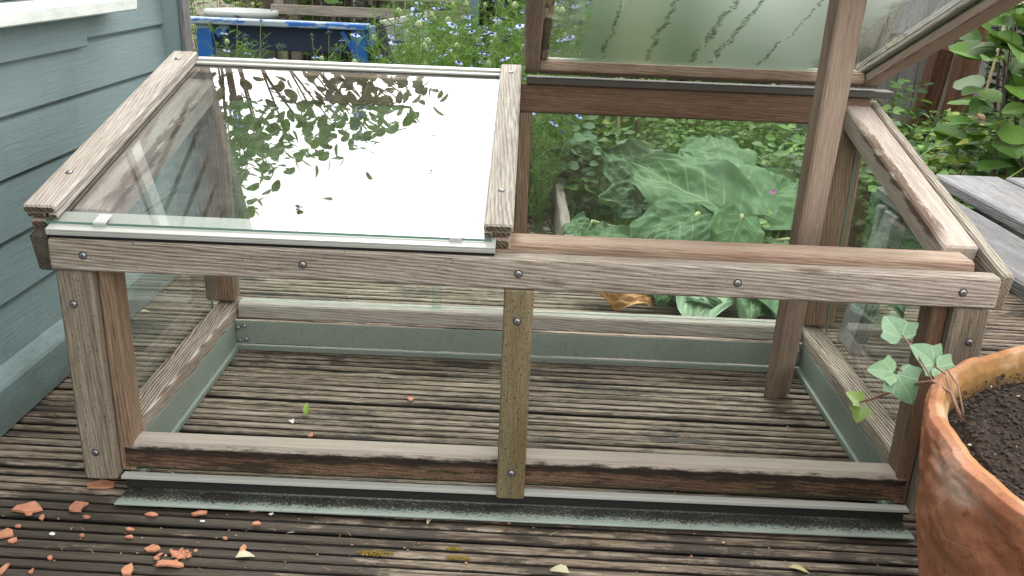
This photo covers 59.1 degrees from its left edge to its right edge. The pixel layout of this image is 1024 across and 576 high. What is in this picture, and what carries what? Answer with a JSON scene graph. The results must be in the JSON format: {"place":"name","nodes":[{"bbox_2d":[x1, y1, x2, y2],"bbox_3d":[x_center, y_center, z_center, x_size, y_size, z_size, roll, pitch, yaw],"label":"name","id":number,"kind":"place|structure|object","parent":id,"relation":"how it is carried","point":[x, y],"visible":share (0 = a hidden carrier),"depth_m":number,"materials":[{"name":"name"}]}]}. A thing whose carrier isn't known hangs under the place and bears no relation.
{"place":"outdoors","nodes":[
{"label":"outdoors","id":0,"kind":"place"},
{"bbox_2d":[190,0,995,249],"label":"garden ground","id":1,"kind":"structure","parent":0,"point":[858,243],"depth_m":3.28,"materials":[{"name":"soil"}]},
{"bbox_2d":[205,14,270,161],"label":"nigella plant","id":2,"kind":"object","parent":1,"relation":"on","point":[227,41],"visible":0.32,"depth_m":3.40,"materials":[{"name":"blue plant"}]},
{"bbox_2d":[189,0,289,57],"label":"brown fern","id":3,"kind":"object","parent":1,"relation":"on","point":[238,4],"visible":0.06,"depth_m":4.70,"materials":[{"name":"yellow plant"}]},
{"bbox_2d":[203,8,278,137],"bbox_3d":[-1.251,-0.992,4.242,0.330,0.600,0.330,2,20,0],"label":"plastic tub","id":4,"kind":"object","parent":1,"relation":"on","point":[253,13],"visible":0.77,"depth_m":4.12,"materials":[{"name":"plastic"}]},
{"bbox_2d":[227,100,257,218],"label":"nigella plant","id":5,"kind":"object","parent":1,"relation":"on","point":[240,187],"visible":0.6,"depth_m":2.94,"materials":[{"name":"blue plant"}]},
{"bbox_2d":[227,34,260,204],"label":"nigella plant","id":6,"kind":"object","parent":1,"relation":"on","point":[246,120],"visible":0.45,"depth_m":3.17,"materials":[{"name":"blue plant"}]},
{"bbox_2d":[226,100,264,184],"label":"nigella plant","id":7,"kind":"object","parent":1,"relation":"on","point":[235,102],"visible":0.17,"depth_m":3.31,"materials":[{"name":"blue plant"}]},
{"bbox_2d":[263,0,279,123],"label":"wooden stake","id":8,"kind":"object","parent":1,"relation":"on","point":[267,4],"visible":0.06,"depth_m":4.35,"materials":[{"name":"brown wood"}]},
{"bbox_2d":[253,43,306,198],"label":"nigella plant","id":9,"kind":"object","parent":1,"relation":"on","point":[283,171],"visible":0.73,"depth_m":3.24,"materials":[{"name":"blue plant"}]},
{"bbox_2d":[190,16,375,162],"bbox_3d":[-0.966,-0.812,3.791,0.788,0.597,0.080,2,20,0],"label":"blue bench","id":10,"kind":"object","parent":1,"relation":"on","point":[292,35],"visible":0.62,"depth_m":3.71,"materials":[{"name":"paint"}]},
{"bbox_2d":[223,0,400,62],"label":"garden hedge","id":11,"kind":"object","parent":1,"relation":"on","point":[350,3],"visible":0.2,"depth_m":5.44,"materials":[{"name":"green plant"}]},
{"bbox_2d":[308,30,352,191],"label":"nigella plant","id":12,"kind":"object","parent":1,"relation":"on","point":[321,58],"visible":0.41,"depth_m":3.32,"materials":[{"name":"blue plant"}]},
{"bbox_2d":[311,55,356,209],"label":"nigella plant","id":13,"kind":"object","parent":1,"relation":"on","point":[332,159],"visible":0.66,"depth_m":3.19,"materials":[{"name":"blue plant"}]},
{"bbox_2d":[238,0,451,59],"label":"fence panel","id":14,"kind":"object","parent":1,"relation":"on","point":[333,19],"depth_m":6.53,"materials":[{"name":"brown wood"}]},
{"bbox_2d":[317,105,402,221],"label":"nigella plant","id":15,"kind":"object","parent":1,"relation":"on","point":[374,197],"visible":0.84,"depth_m":3.06,"materials":[{"name":"green plant"}]},
{"bbox_2d":[334,15,392,198],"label":"nigella plant","id":16,"kind":"object","parent":1,"relation":"on","point":[358,119],"visible":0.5,"depth_m":3.30,"materials":[{"name":"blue plant"}]},
{"bbox_2d":[271,0,468,125],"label":"potting table","id":17,"kind":"object","parent":1,"relation":"on","point":[294,9],"visible":0.21,"depth_m":4.22,"materials":[{"name":"wood"}]},
{"bbox_2d":[364,48,411,200],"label":"nigella plant","id":18,"kind":"object","parent":1,"relation":"on","point":[390,167],"visible":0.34,"depth_m":3.30,"materials":[{"name":"blue plant"}]},
{"bbox_2d":[367,106,416,191],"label":"nigella plant","id":19,"kind":"object","parent":1,"relation":"on","point":[398,162],"visible":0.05,"depth_m":3.44,"materials":[{"name":"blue plant"}]},
{"bbox_2d":[389,1,420,64],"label":"nigella plant","id":20,"kind":"object","parent":1,"relation":"on","point":[395,3],"visible":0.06,"depth_m":4.83,"materials":[{"name":"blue plant"}]},
{"bbox_2d":[360,0,466,224],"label":"nigella plant","id":21,"kind":"object","parent":1,"relation":"on","point":[414,196],"visible":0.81,"depth_m":2.86,"materials":[{"name":"green plant"}]},
{"bbox_2d":[376,0,452,175],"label":"nigella plant","id":22,"kind":"object","parent":1,"relation":"on","point":[434,17],"visible":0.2,"depth_m":3.27,"materials":[{"name":"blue plant"}]},
{"bbox_2d":[363,0,468,225],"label":"nigella plant","id":23,"kind":"object","parent":1,"relation":"on","point":[397,12],"visible":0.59,"depth_m":2.91,"materials":[{"name":"green plant"}]},
{"bbox_2d":[376,12,457,180],"bbox_3d":[-0.356,-0.724,3.526,0.182,0.667,0.375,-17,28,-42],"label":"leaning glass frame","id":24,"kind":"object","parent":1,"relation":"on","point":[385,41],"visible":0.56,"depth_m":3.48,"materials":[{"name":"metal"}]},
{"bbox_2d":[402,7,450,212],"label":"nigella plant","id":25,"kind":"object","parent":1,"relation":"on","point":[416,110],"visible":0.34,"depth_m":3.14,"materials":[{"name":"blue plant"}]},
{"bbox_2d":[384,0,485,176],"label":"nigella plant","id":26,"kind":"object","parent":1,"relation":"on","point":[431,15],"visible":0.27,"depth_m":3.23,"materials":[{"name":"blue plant"}]},
{"bbox_2d":[414,54,457,203],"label":"nigella plant","id":27,"kind":"object","parent":1,"relation":"on","point":[434,169],"visible":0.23,"depth_m":3.26,"materials":[{"name":"blue plant"}]},
{"bbox_2d":[416,1,461,128],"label":"nigella plant","id":28,"kind":"object","parent":1,"relation":"on","point":[452,6],"visible":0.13,"depth_m":3.88,"materials":[{"name":"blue plant"}]},
{"bbox_2d":[422,108,461,199],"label":"nigella plant","id":29,"kind":"object","parent":1,"relation":"on","point":[440,119],"visible":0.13,"depth_m":3.29,"materials":[{"name":"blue plant"}]},
{"bbox_2d":[424,52,466,172],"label":"nigella plant","id":30,"kind":"object","parent":1,"relation":"on","point":[446,117],"visible":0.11,"depth_m":3.36,"materials":[{"name":"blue plant"}]},
{"bbox_2d":[427,0,481,146],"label":"nigella plant","id":31,"kind":"object","parent":1,"relation":"on","point":[467,3],"visible":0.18,"depth_m":3.82,"materials":[{"name":"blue plant"}]},
{"bbox_2d":[403,0,508,197],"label":"nigella plant","id":32,"kind":"object","parent":1,"relation":"on","point":[449,37],"visible":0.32,"depth_m":3.23,"materials":[{"name":"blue plant"}]},
{"bbox_2d":[428,21,492,222],"bbox_3d":[-0.143,-0.547,3.047,0.279,0.676,0.311,16,24,32],"label":"nigella plant","id":33,"kind":"object","parent":1,"relation":"on","point":[466,197],"visible":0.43,"depth_m":3.08,"materials":[{"name":"blue plant"}]},
{"bbox_2d":[442,25,485,158],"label":"nigella plant","id":34,"kind":"object","parent":1,"relation":"on","point":[471,32],"visible":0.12,"depth_m":3.75,"materials":[{"name":"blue plant"}]},
{"bbox_2d":[456,15,489,131],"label":"nigella plant","id":35,"kind":"object","parent":1,"relation":"on","point":[460,36],"visible":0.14,"depth_m":3.81,"materials":[{"name":"green plant"}]},
{"bbox_2d":[468,0,479,51],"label":"plastic post","id":36,"kind":"object","parent":1,"relation":"on","point":[473,4],"depth_m":4.68,"materials":[{"name":"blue plastic"}]},
{"bbox_2d":[453,110,495,228],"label":"nigella plant","id":37,"kind":"object","parent":1,"relation":"on","point":[484,196],"visible":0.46,"depth_m":2.91,"materials":[{"name":"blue plant"}]},
{"bbox_2d":[426,0,524,50],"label":"garden hedge","id":38,"kind":"object","parent":1,"relation":"on","point":[488,8],"visible":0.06,"depth_m":5.57,"materials":[{"name":"green plant"}]},
{"bbox_2d":[457,53,498,165],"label":"nigella plant","id":39,"kind":"object","parent":1,"relation":"on","point":[480,61],"visible":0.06,"depth_m":3.63,"materials":[{"name":"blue plant"}]},
{"bbox_2d":[457,0,501,63],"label":"nigella plant","id":40,"kind":"object","parent":1,"relation":"on","point":[463,20],"visible":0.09,"depth_m":3.86,"materials":[{"name":"green plant"}]},
{"bbox_2d":[459,26,506,140],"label":"nigella plant","id":41,"kind":"object","parent":1,"relation":"on","point":[474,37],"visible":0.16,"depth_m":3.70,"materials":[{"name":"green plant"}]},
{"bbox_2d":[457,138,532,212],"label":"weed clump","id":42,"kind":"object","parent":1,"relation":"on","point":[476,166],"visible":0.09,"depth_m":3.23,"materials":[{"name":"green plant"}]},
{"bbox_2d":[470,0,519,68],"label":"nigella plant","id":43,"kind":"object","parent":1,"relation":"on","point":[484,5],"visible":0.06,"depth_m":4.35,"materials":[{"name":"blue plant"}]},
{"bbox_2d":[478,2,524,67],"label":"nigella plant","id":44,"kind":"object","parent":1,"relation":"on","point":[500,22],"visible":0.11,"depth_m":3.75,"materials":[{"name":"green plant"}]},
{"bbox_2d":[479,50,527,182],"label":"nigella plant","id":45,"kind":"object","parent":1,"relation":"on","point":[489,62],"visible":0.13,"depth_m":3.00,"materials":[{"name":"green plant"}]},
{"bbox_2d":[466,0,552,113],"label":"nigella plant","id":46,"kind":"object","parent":1,"relation":"on","point":[514,3],"visible":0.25,"depth_m":3.56,"materials":[{"name":"green plant"}]},
{"bbox_2d":[0,275,1023,575],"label":"decking","id":47,"kind":"object","parent":1,"relation":"on","point":[624,409],"visible":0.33,"depth_m":1.61,"materials":[{"name":"wood"}]},
{"bbox_2d":[0,528,13,538],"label":"terracotta shard","id":48,"kind":"object","parent":47,"relation":"on","point":[6,533],"visible":1,"depth_m":1.29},
{"bbox_2d":[11,501,42,512],"bbox_3d":[-0.726,0.329,1.351,0.036,0.007,0.033,19,26,38],"label":"terracotta shard","id":49,"kind":"object","parent":47,"relation":"on","point":[33,506],"visible":1,"depth_m":1.35,"materials":[{"name":"ceramic"}]},
{"bbox_2d":[69,501,88,511],"bbox_3d":[-0.654,0.329,1.361,0.024,0.007,0.030,2,20,0],"label":"terracotta shard","id":50,"kind":"object","parent":47,"relation":"on","point":[76,506],"visible":1,"depth_m":1.36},
{"bbox_2d":[0,0,198,436],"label":"garden shed","id":51,"kind":"structure","parent":47,"relation":"on","point":[75,75],"depth_m":1.71,"materials":[{"name":"blue wood"}]},
{"bbox_2d":[0,0,136,63],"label":"window","id":52,"kind":"structure","parent":51,"relation":"in","point":[28,28],"depth_m":1.62,"materials":[{"name":"white paint"}]},
{"bbox_2d":[86,479,114,488],"bbox_3d":[-0.645,0.308,1.417,0.041,0.007,0.020,-2,21,-11],"label":"terracotta shard","id":53,"kind":"object","parent":47,"relation":"on","point":[102,484],"visible":1,"depth_m":1.41,"materials":[{"name":"ceramic"}]},
{"bbox_2d":[121,563,133,575],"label":"terracotta shard","id":54,"kind":"object","parent":47,"relation":"on","point":[127,570],"visible":1,"depth_m":1.23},
{"bbox_2d":[156,560,183,567],"bbox_3d":[-0.470,0.380,1.243,0.039,0.007,0.012,2,20,0],"label":"terracotta shard","id":55,"kind":"object","parent":47,"relation":"on","point":[173,563],"visible":1,"depth_m":1.24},
{"bbox_2d":[154,547,197,561],"bbox_3d":[-0.469,0.372,1.260,0.054,0.009,0.035,2,20,0],"label":"terracotta shard","id":56,"kind":"object","parent":47,"relation":"on","point":[181,553],"visible":1,"depth_m":1.26,"materials":[{"name":"ceramic"}]},
{"bbox_2d":[356,550,394,556],"bbox_3d":[-0.194,0.376,1.286,0.056,0.006,0.015,2,20,0],"label":"moss patch","id":57,"kind":"object","parent":47,"relation":"on","point":[370,552],"visible":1,"depth_m":1.28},
{"bbox_2d":[2,294,877,575],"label":"leaf litter crumbs","id":58,"kind":"object","parent":47,"relation":"on","point":[723,542],"visible":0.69,"depth_m":1.31,"materials":[{"name":"plant"}]},
{"bbox_2d":[23,0,1023,539],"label":"cold frame","id":59,"kind":"object","parent":47,"relation":"on","point":[93,240],"visible":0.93,"depth_m":1.40,"materials":[{"name":"brown wood"}]},
{"bbox_2d":[550,564,568,572],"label":"fallen leaf","id":60,"kind":"object","parent":47,"relation":"on","point":[561,568],"visible":1,"depth_m":1.27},
{"bbox_2d":[764,0,866,399],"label":"prop stick","id":61,"kind":"object","parent":47,"relation":"on","point":[842,33],"visible":1,"depth_m":1.39,"materials":[{"name":"brown wood"}]},
{"bbox_2d":[837,174,1023,354],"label":"garden bench","id":62,"kind":"object","parent":47,"relation":"on","point":[995,214],"visible":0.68,"depth_m":1.93,"materials":[{"name":"grey wood"}]},
{"bbox_2d":[915,346,1023,575],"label":"terracotta pot","id":63,"kind":"object","parent":47,"relation":"on","point":[969,509],"visible":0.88,"depth_m":0.87,"materials":[{"name":"ceramic"}]},
{"bbox_2d":[846,316,965,422],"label":"ivy plant","id":64,"kind":"object","parent":63,"relation":"in","point":[904,383],"visible":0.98,"depth_m":1.04,"materials":[{"name":"green plant"}]},
{"bbox_2d":[948,373,1023,500],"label":"potting compost","id":65,"kind":"object","parent":63,"relation":"in","point":[989,430],"visible":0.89,"depth_m":0.95,"materials":[{"name":"brown soil"}]},
{"bbox_2d":[491,34,535,74],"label":"nigella plant","id":66,"kind":"object","parent":1,"relation":"on","point":[504,39],"visible":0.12,"depth_m":3.51,"materials":[{"name":"green plant"}]},
{"bbox_2d":[482,24,557,208],"bbox_3d":[0.043,-0.549,3.073,0.329,0.675,0.183,-13,25,-36],"label":"nigella plant","id":67,"kind":"object","parent":1,"relation":"on","point":[516,26],"visible":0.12,"depth_m":3.00,"materials":[{"name":"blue plant"}]},
{"bbox_2d":[512,72,564,232],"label":"nigella plant","id":68,"kind":"object","parent":1,"relation":"on","point":[536,164],"visible":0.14,"depth_m":2.93,"materials":[{"name":"green plant"}]},
{"bbox_2d":[515,0,572,137],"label":"nigella plant","id":69,"kind":"object","parent":1,"relation":"on","point":[557,8],"visible":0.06,"depth_m":3.69,"materials":[{"name":"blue plant"}]},
{"bbox_2d":[504,0,588,190],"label":"nigella plant","id":70,"kind":"object","parent":1,"relation":"on","point":[562,10],"visible":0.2,"depth_m":3.27,"materials":[{"name":"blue plant"}]},
{"bbox_2d":[523,81,580,232],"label":"nigella plant","id":71,"kind":"object","parent":1,"relation":"on","point":[537,207],"visible":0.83,"depth_m":2.97,"materials":[{"name":"green plant"}]},
{"bbox_2d":[513,3,590,169],"bbox_3d":[0.163,-0.687,3.379,0.366,0.732,0.204,-11,24,-33],"label":"nigella plant","id":72,"kind":"object","parent":1,"relation":"on","point":[562,36],"visible":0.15,"depth_m":3.31,"materials":[{"name":"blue plant"}]},
{"bbox_2d":[526,31,580,215],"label":"nigella plant","id":73,"kind":"object","parent":1,"relation":"on","point":[558,138],"visible":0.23,"depth_m":3.16,"materials":[{"name":"green plant"}]},
{"bbox_2d":[528,73,592,225],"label":"nigella plant","id":74,"kind":"object","parent":1,"relation":"on","point":[564,137],"visible":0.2,"depth_m":3.04,"materials":[{"name":"green plant"}]},
{"bbox_2d":[550,174,572,235],"bbox_3d":[0.158,-0.232,2.985,0.032,0.152,1.130,2,20,-1],"label":"bed edging","id":75,"kind":"object","parent":1,"relation":"on","point":[560,216],"visible":0.4,"depth_m":2.90,"materials":[{"name":"wood"}]},
{"bbox_2d":[525,20,603,193],"bbox_3d":[0.197,-0.622,3.270,0.316,0.689,0.284,-1,21,-10],"label":"nigella plant","id":76,"kind":"object","parent":1,"relation":"on","point":[562,40],"visible":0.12,"depth_m":3.24,"materials":[{"name":"green plant"}]},
{"bbox_2d":[552,0,583,179],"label":"nigella plant","id":77,"kind":"object","parent":1,"relation":"on","point":[562,1],"visible":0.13,"depth_m":3.36,"materials":[{"name":"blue plant"}]},
{"bbox_2d":[537,117,614,174],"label":"weed clump","id":78,"kind":"object","parent":1,"relation":"on","point":[611,124],"visible":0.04,"depth_m":3.75,"materials":[{"name":"green plant"}]},
{"bbox_2d":[558,0,601,160],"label":"nigella plant","id":79,"kind":"object","parent":1,"relation":"on","point":[588,15],"visible":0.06,"depth_m":3.62,"materials":[{"name":"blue plant"}]},
{"bbox_2d":[531,115,646,224],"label":"strawberry plant","id":80,"kind":"object","parent":1,"relation":"on","point":[583,165],"visible":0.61,"depth_m":3.13,"materials":[{"name":"green plant"}]},
{"bbox_2d":[515,0,674,127],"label":"laurel shrub","id":81,"kind":"object","parent":1,"relation":"on","point":[565,3],"visible":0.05,"depth_m":4.76,"materials":[{"name":"green plant"}]},
{"bbox_2d":[574,76,666,169],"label":"clump","id":82,"kind":"object","parent":1,"relation":"on","point":[608,120],"visible":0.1,"depth_m":3.88,"materials":[{"name":"green plant"}]},
{"bbox_2d":[228,79,1016,239],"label":"grass","id":83,"kind":"structure","parent":1,"relation":"on","point":[306,147],"depth_m":3.36,"materials":[{"name":"plant"}]},
{"bbox_2d":[635,78,643,139],"bbox_3d":[0.534,-1.063,3.654,0.060,1.276,0.032,15,24,32],"label":"bamboo cane","id":84,"kind":"object","parent":1,"relation":"on","point":[638,123],"depth_m":3.78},
{"bbox_2d":[624,117,754,153],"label":"weed clump","id":85,"kind":"object","parent":1,"relation":"on","point":[671,140],"visible":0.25,"depth_m":3.50,"materials":[{"name":"green plant"}]},
{"bbox_2d":[635,79,743,147],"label":"weed clump","id":86,"kind":"object","parent":1,"relation":"on","point":[689,125],"visible":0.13,"depth_m":4.18,"materials":[{"name":"green plant"}]},
{"bbox_2d":[653,0,780,84],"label":"dark shrub","id":87,"kind":"object","parent":1,"relation":"on","point":[714,29],"visible":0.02,"depth_m":5.00,"materials":[{"name":"green plant"}]},
{"bbox_2d":[562,134,906,318],"bbox_3d":[0.548,-0.173,2.551,0.814,0.381,1.087,2,20,0],"label":"rhubarb plant","id":88,"kind":"object","parent":1,"relation":"on","point":[710,188],"visible":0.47,"depth_m":2.48,"materials":[{"name":"green plant"}]},
{"bbox_2d":[696,119,804,165],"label":"weed clump","id":89,"kind":"object","parent":1,"relation":"on","point":[753,127],"visible":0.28,"depth_m":3.73,"materials":[{"name":"green plant"}]},
{"bbox_2d":[754,209,777,243],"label":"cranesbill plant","id":90,"kind":"object","parent":1,"relation":"on","point":[764,223],"visible":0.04,"depth_m":2.39,"materials":[{"name":"green plant"}]},
{"bbox_2d":[746,139,858,239],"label":"weed clump","id":91,"kind":"object","parent":1,"relation":"on","point":[783,161],"visible":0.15,"depth_m":3.06,"materials":[{"name":"green plant"}]},
{"bbox_2d":[752,141,882,247],"bbox_3d":[1.034,-0.320,2.995,0.546,0.376,0.476,2,20,0],"label":"bramble clump","id":92,"kind":"object","parent":1,"relation":"on","point":[863,234],"visible":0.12,"depth_m":3.00,"materials":[{"name":"green plant"}]},
{"bbox_2d":[756,123,904,185],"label":"bramble clump","id":93,"kind":"object","parent":1,"relation":"on","point":[788,126],"visible":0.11,"depth_m":3.51,"materials":[{"name":"green plant"}]},
{"bbox_2d":[849,180,877,246],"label":"nigella plant","id":94,"kind":"object","parent":1,"relation":"on","point":[856,230],"visible":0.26,"depth_m":3.04,"materials":[{"name":"green plant"}]},
{"bbox_2d":[776,0,958,142],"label":"fence panel","id":95,"kind":"object","parent":1,"relation":"on","point":[898,23],"depth_m":4.47,"materials":[{"name":"brown wood"}]},
{"bbox_2d":[859,78,978,165],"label":"bramble clump","id":96,"kind":"object","parent":1,"relation":"on","point":[949,115],"visible":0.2,"depth_m":3.82,"materials":[{"name":"green plant"}]},
{"bbox_2d":[906,47,953,154],"bbox_3d":[1.863,-0.796,4.090,0.143,0.582,0.080,2,20,0],"label":"wooden post","id":97,"kind":"object","parent":1,"relation":"on","point":[937,67],"visible":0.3,"depth_m":4.02,"materials":[{"name":"red wood"}]},
{"bbox_2d":[855,140,1005,249],"bbox_3d":[1.300,-0.258,2.829,0.580,0.395,0.524,2,20,0],"label":"bramble clump","id":98,"kind":"object","parent":1,"relation":"on","point":[866,174],"visible":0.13,"depth_m":2.80,"materials":[{"name":"green plant"}]},
{"bbox_2d":[862,99,1012,203],"bbox_3d":[1.475,-0.441,3.268,0.623,0.449,0.692,2,20,0],"label":"bramble clump","id":99,"kind":"object","parent":1,"relation":"on","point":[954,158],"visible":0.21,"depth_m":3.23,"materials":[{"name":"green plant"}]},
{"bbox_2d":[919,111,986,155],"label":"spent flower","id":100,"kind":"object","parent":1,"relation":"on","point":[980,117],"visible":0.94,"depth_m":2.71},
{"bbox_2d":[930,24,990,174],"bbox_3d":[1.934,-1.124,3.756,0.143,1.428,0.094,2,20,0],"label":"wooden post","id":101,"kind":"object","parent":1,"relation":"on","point":[961,68],"visible":0.18,"depth_m":3.82,"materials":[{"name":"red wood"}]},
{"bbox_2d":[897,5,1023,129],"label":"fence panel","id":102,"kind":"object","parent":1,"relation":"on","point":[982,70],"depth_m":5.34,"materials":[{"name":"brown wood"}]},
{"bbox_2d":[925,108,1023,203],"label":"bramble clump","id":103,"kind":"object","parent":1,"relation":"on","point":[981,155],"visible":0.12,"depth_m":3.29,"materials":[{"name":"green plant"}]},
{"bbox_2d":[931,1,1023,205],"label":"hazel bush","id":104,"kind":"object","parent":1,"relation":"on","point":[1005,149],"visible":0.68,"depth_m":2.91,"materials":[{"name":"green plant"}]},
{"bbox_2d":[966,26,1004,155],"bbox_3d":[1.894,-0.959,3.521,0.114,1.276,0.017,-8,23,-27],"label":"bamboo cane","id":105,"kind":"object","parent":1,"relation":"on","point":[992,67],"visible":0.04,"depth_m":3.55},
{"bbox_2d":[976,3,1023,174],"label":"ivy hedge","id":106,"kind":"object","parent":1,"relation":"on","point":[1009,95],"visible":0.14,"depth_m":4.12,"materials":[{"name":"green plant"}]},
{"bbox_2d":[474,217,1012,293],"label":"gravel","id":107,"kind":"structure","parent":0,"point":[545,228],"depth_m":3.10,"materials":[{"name":"gravel"}]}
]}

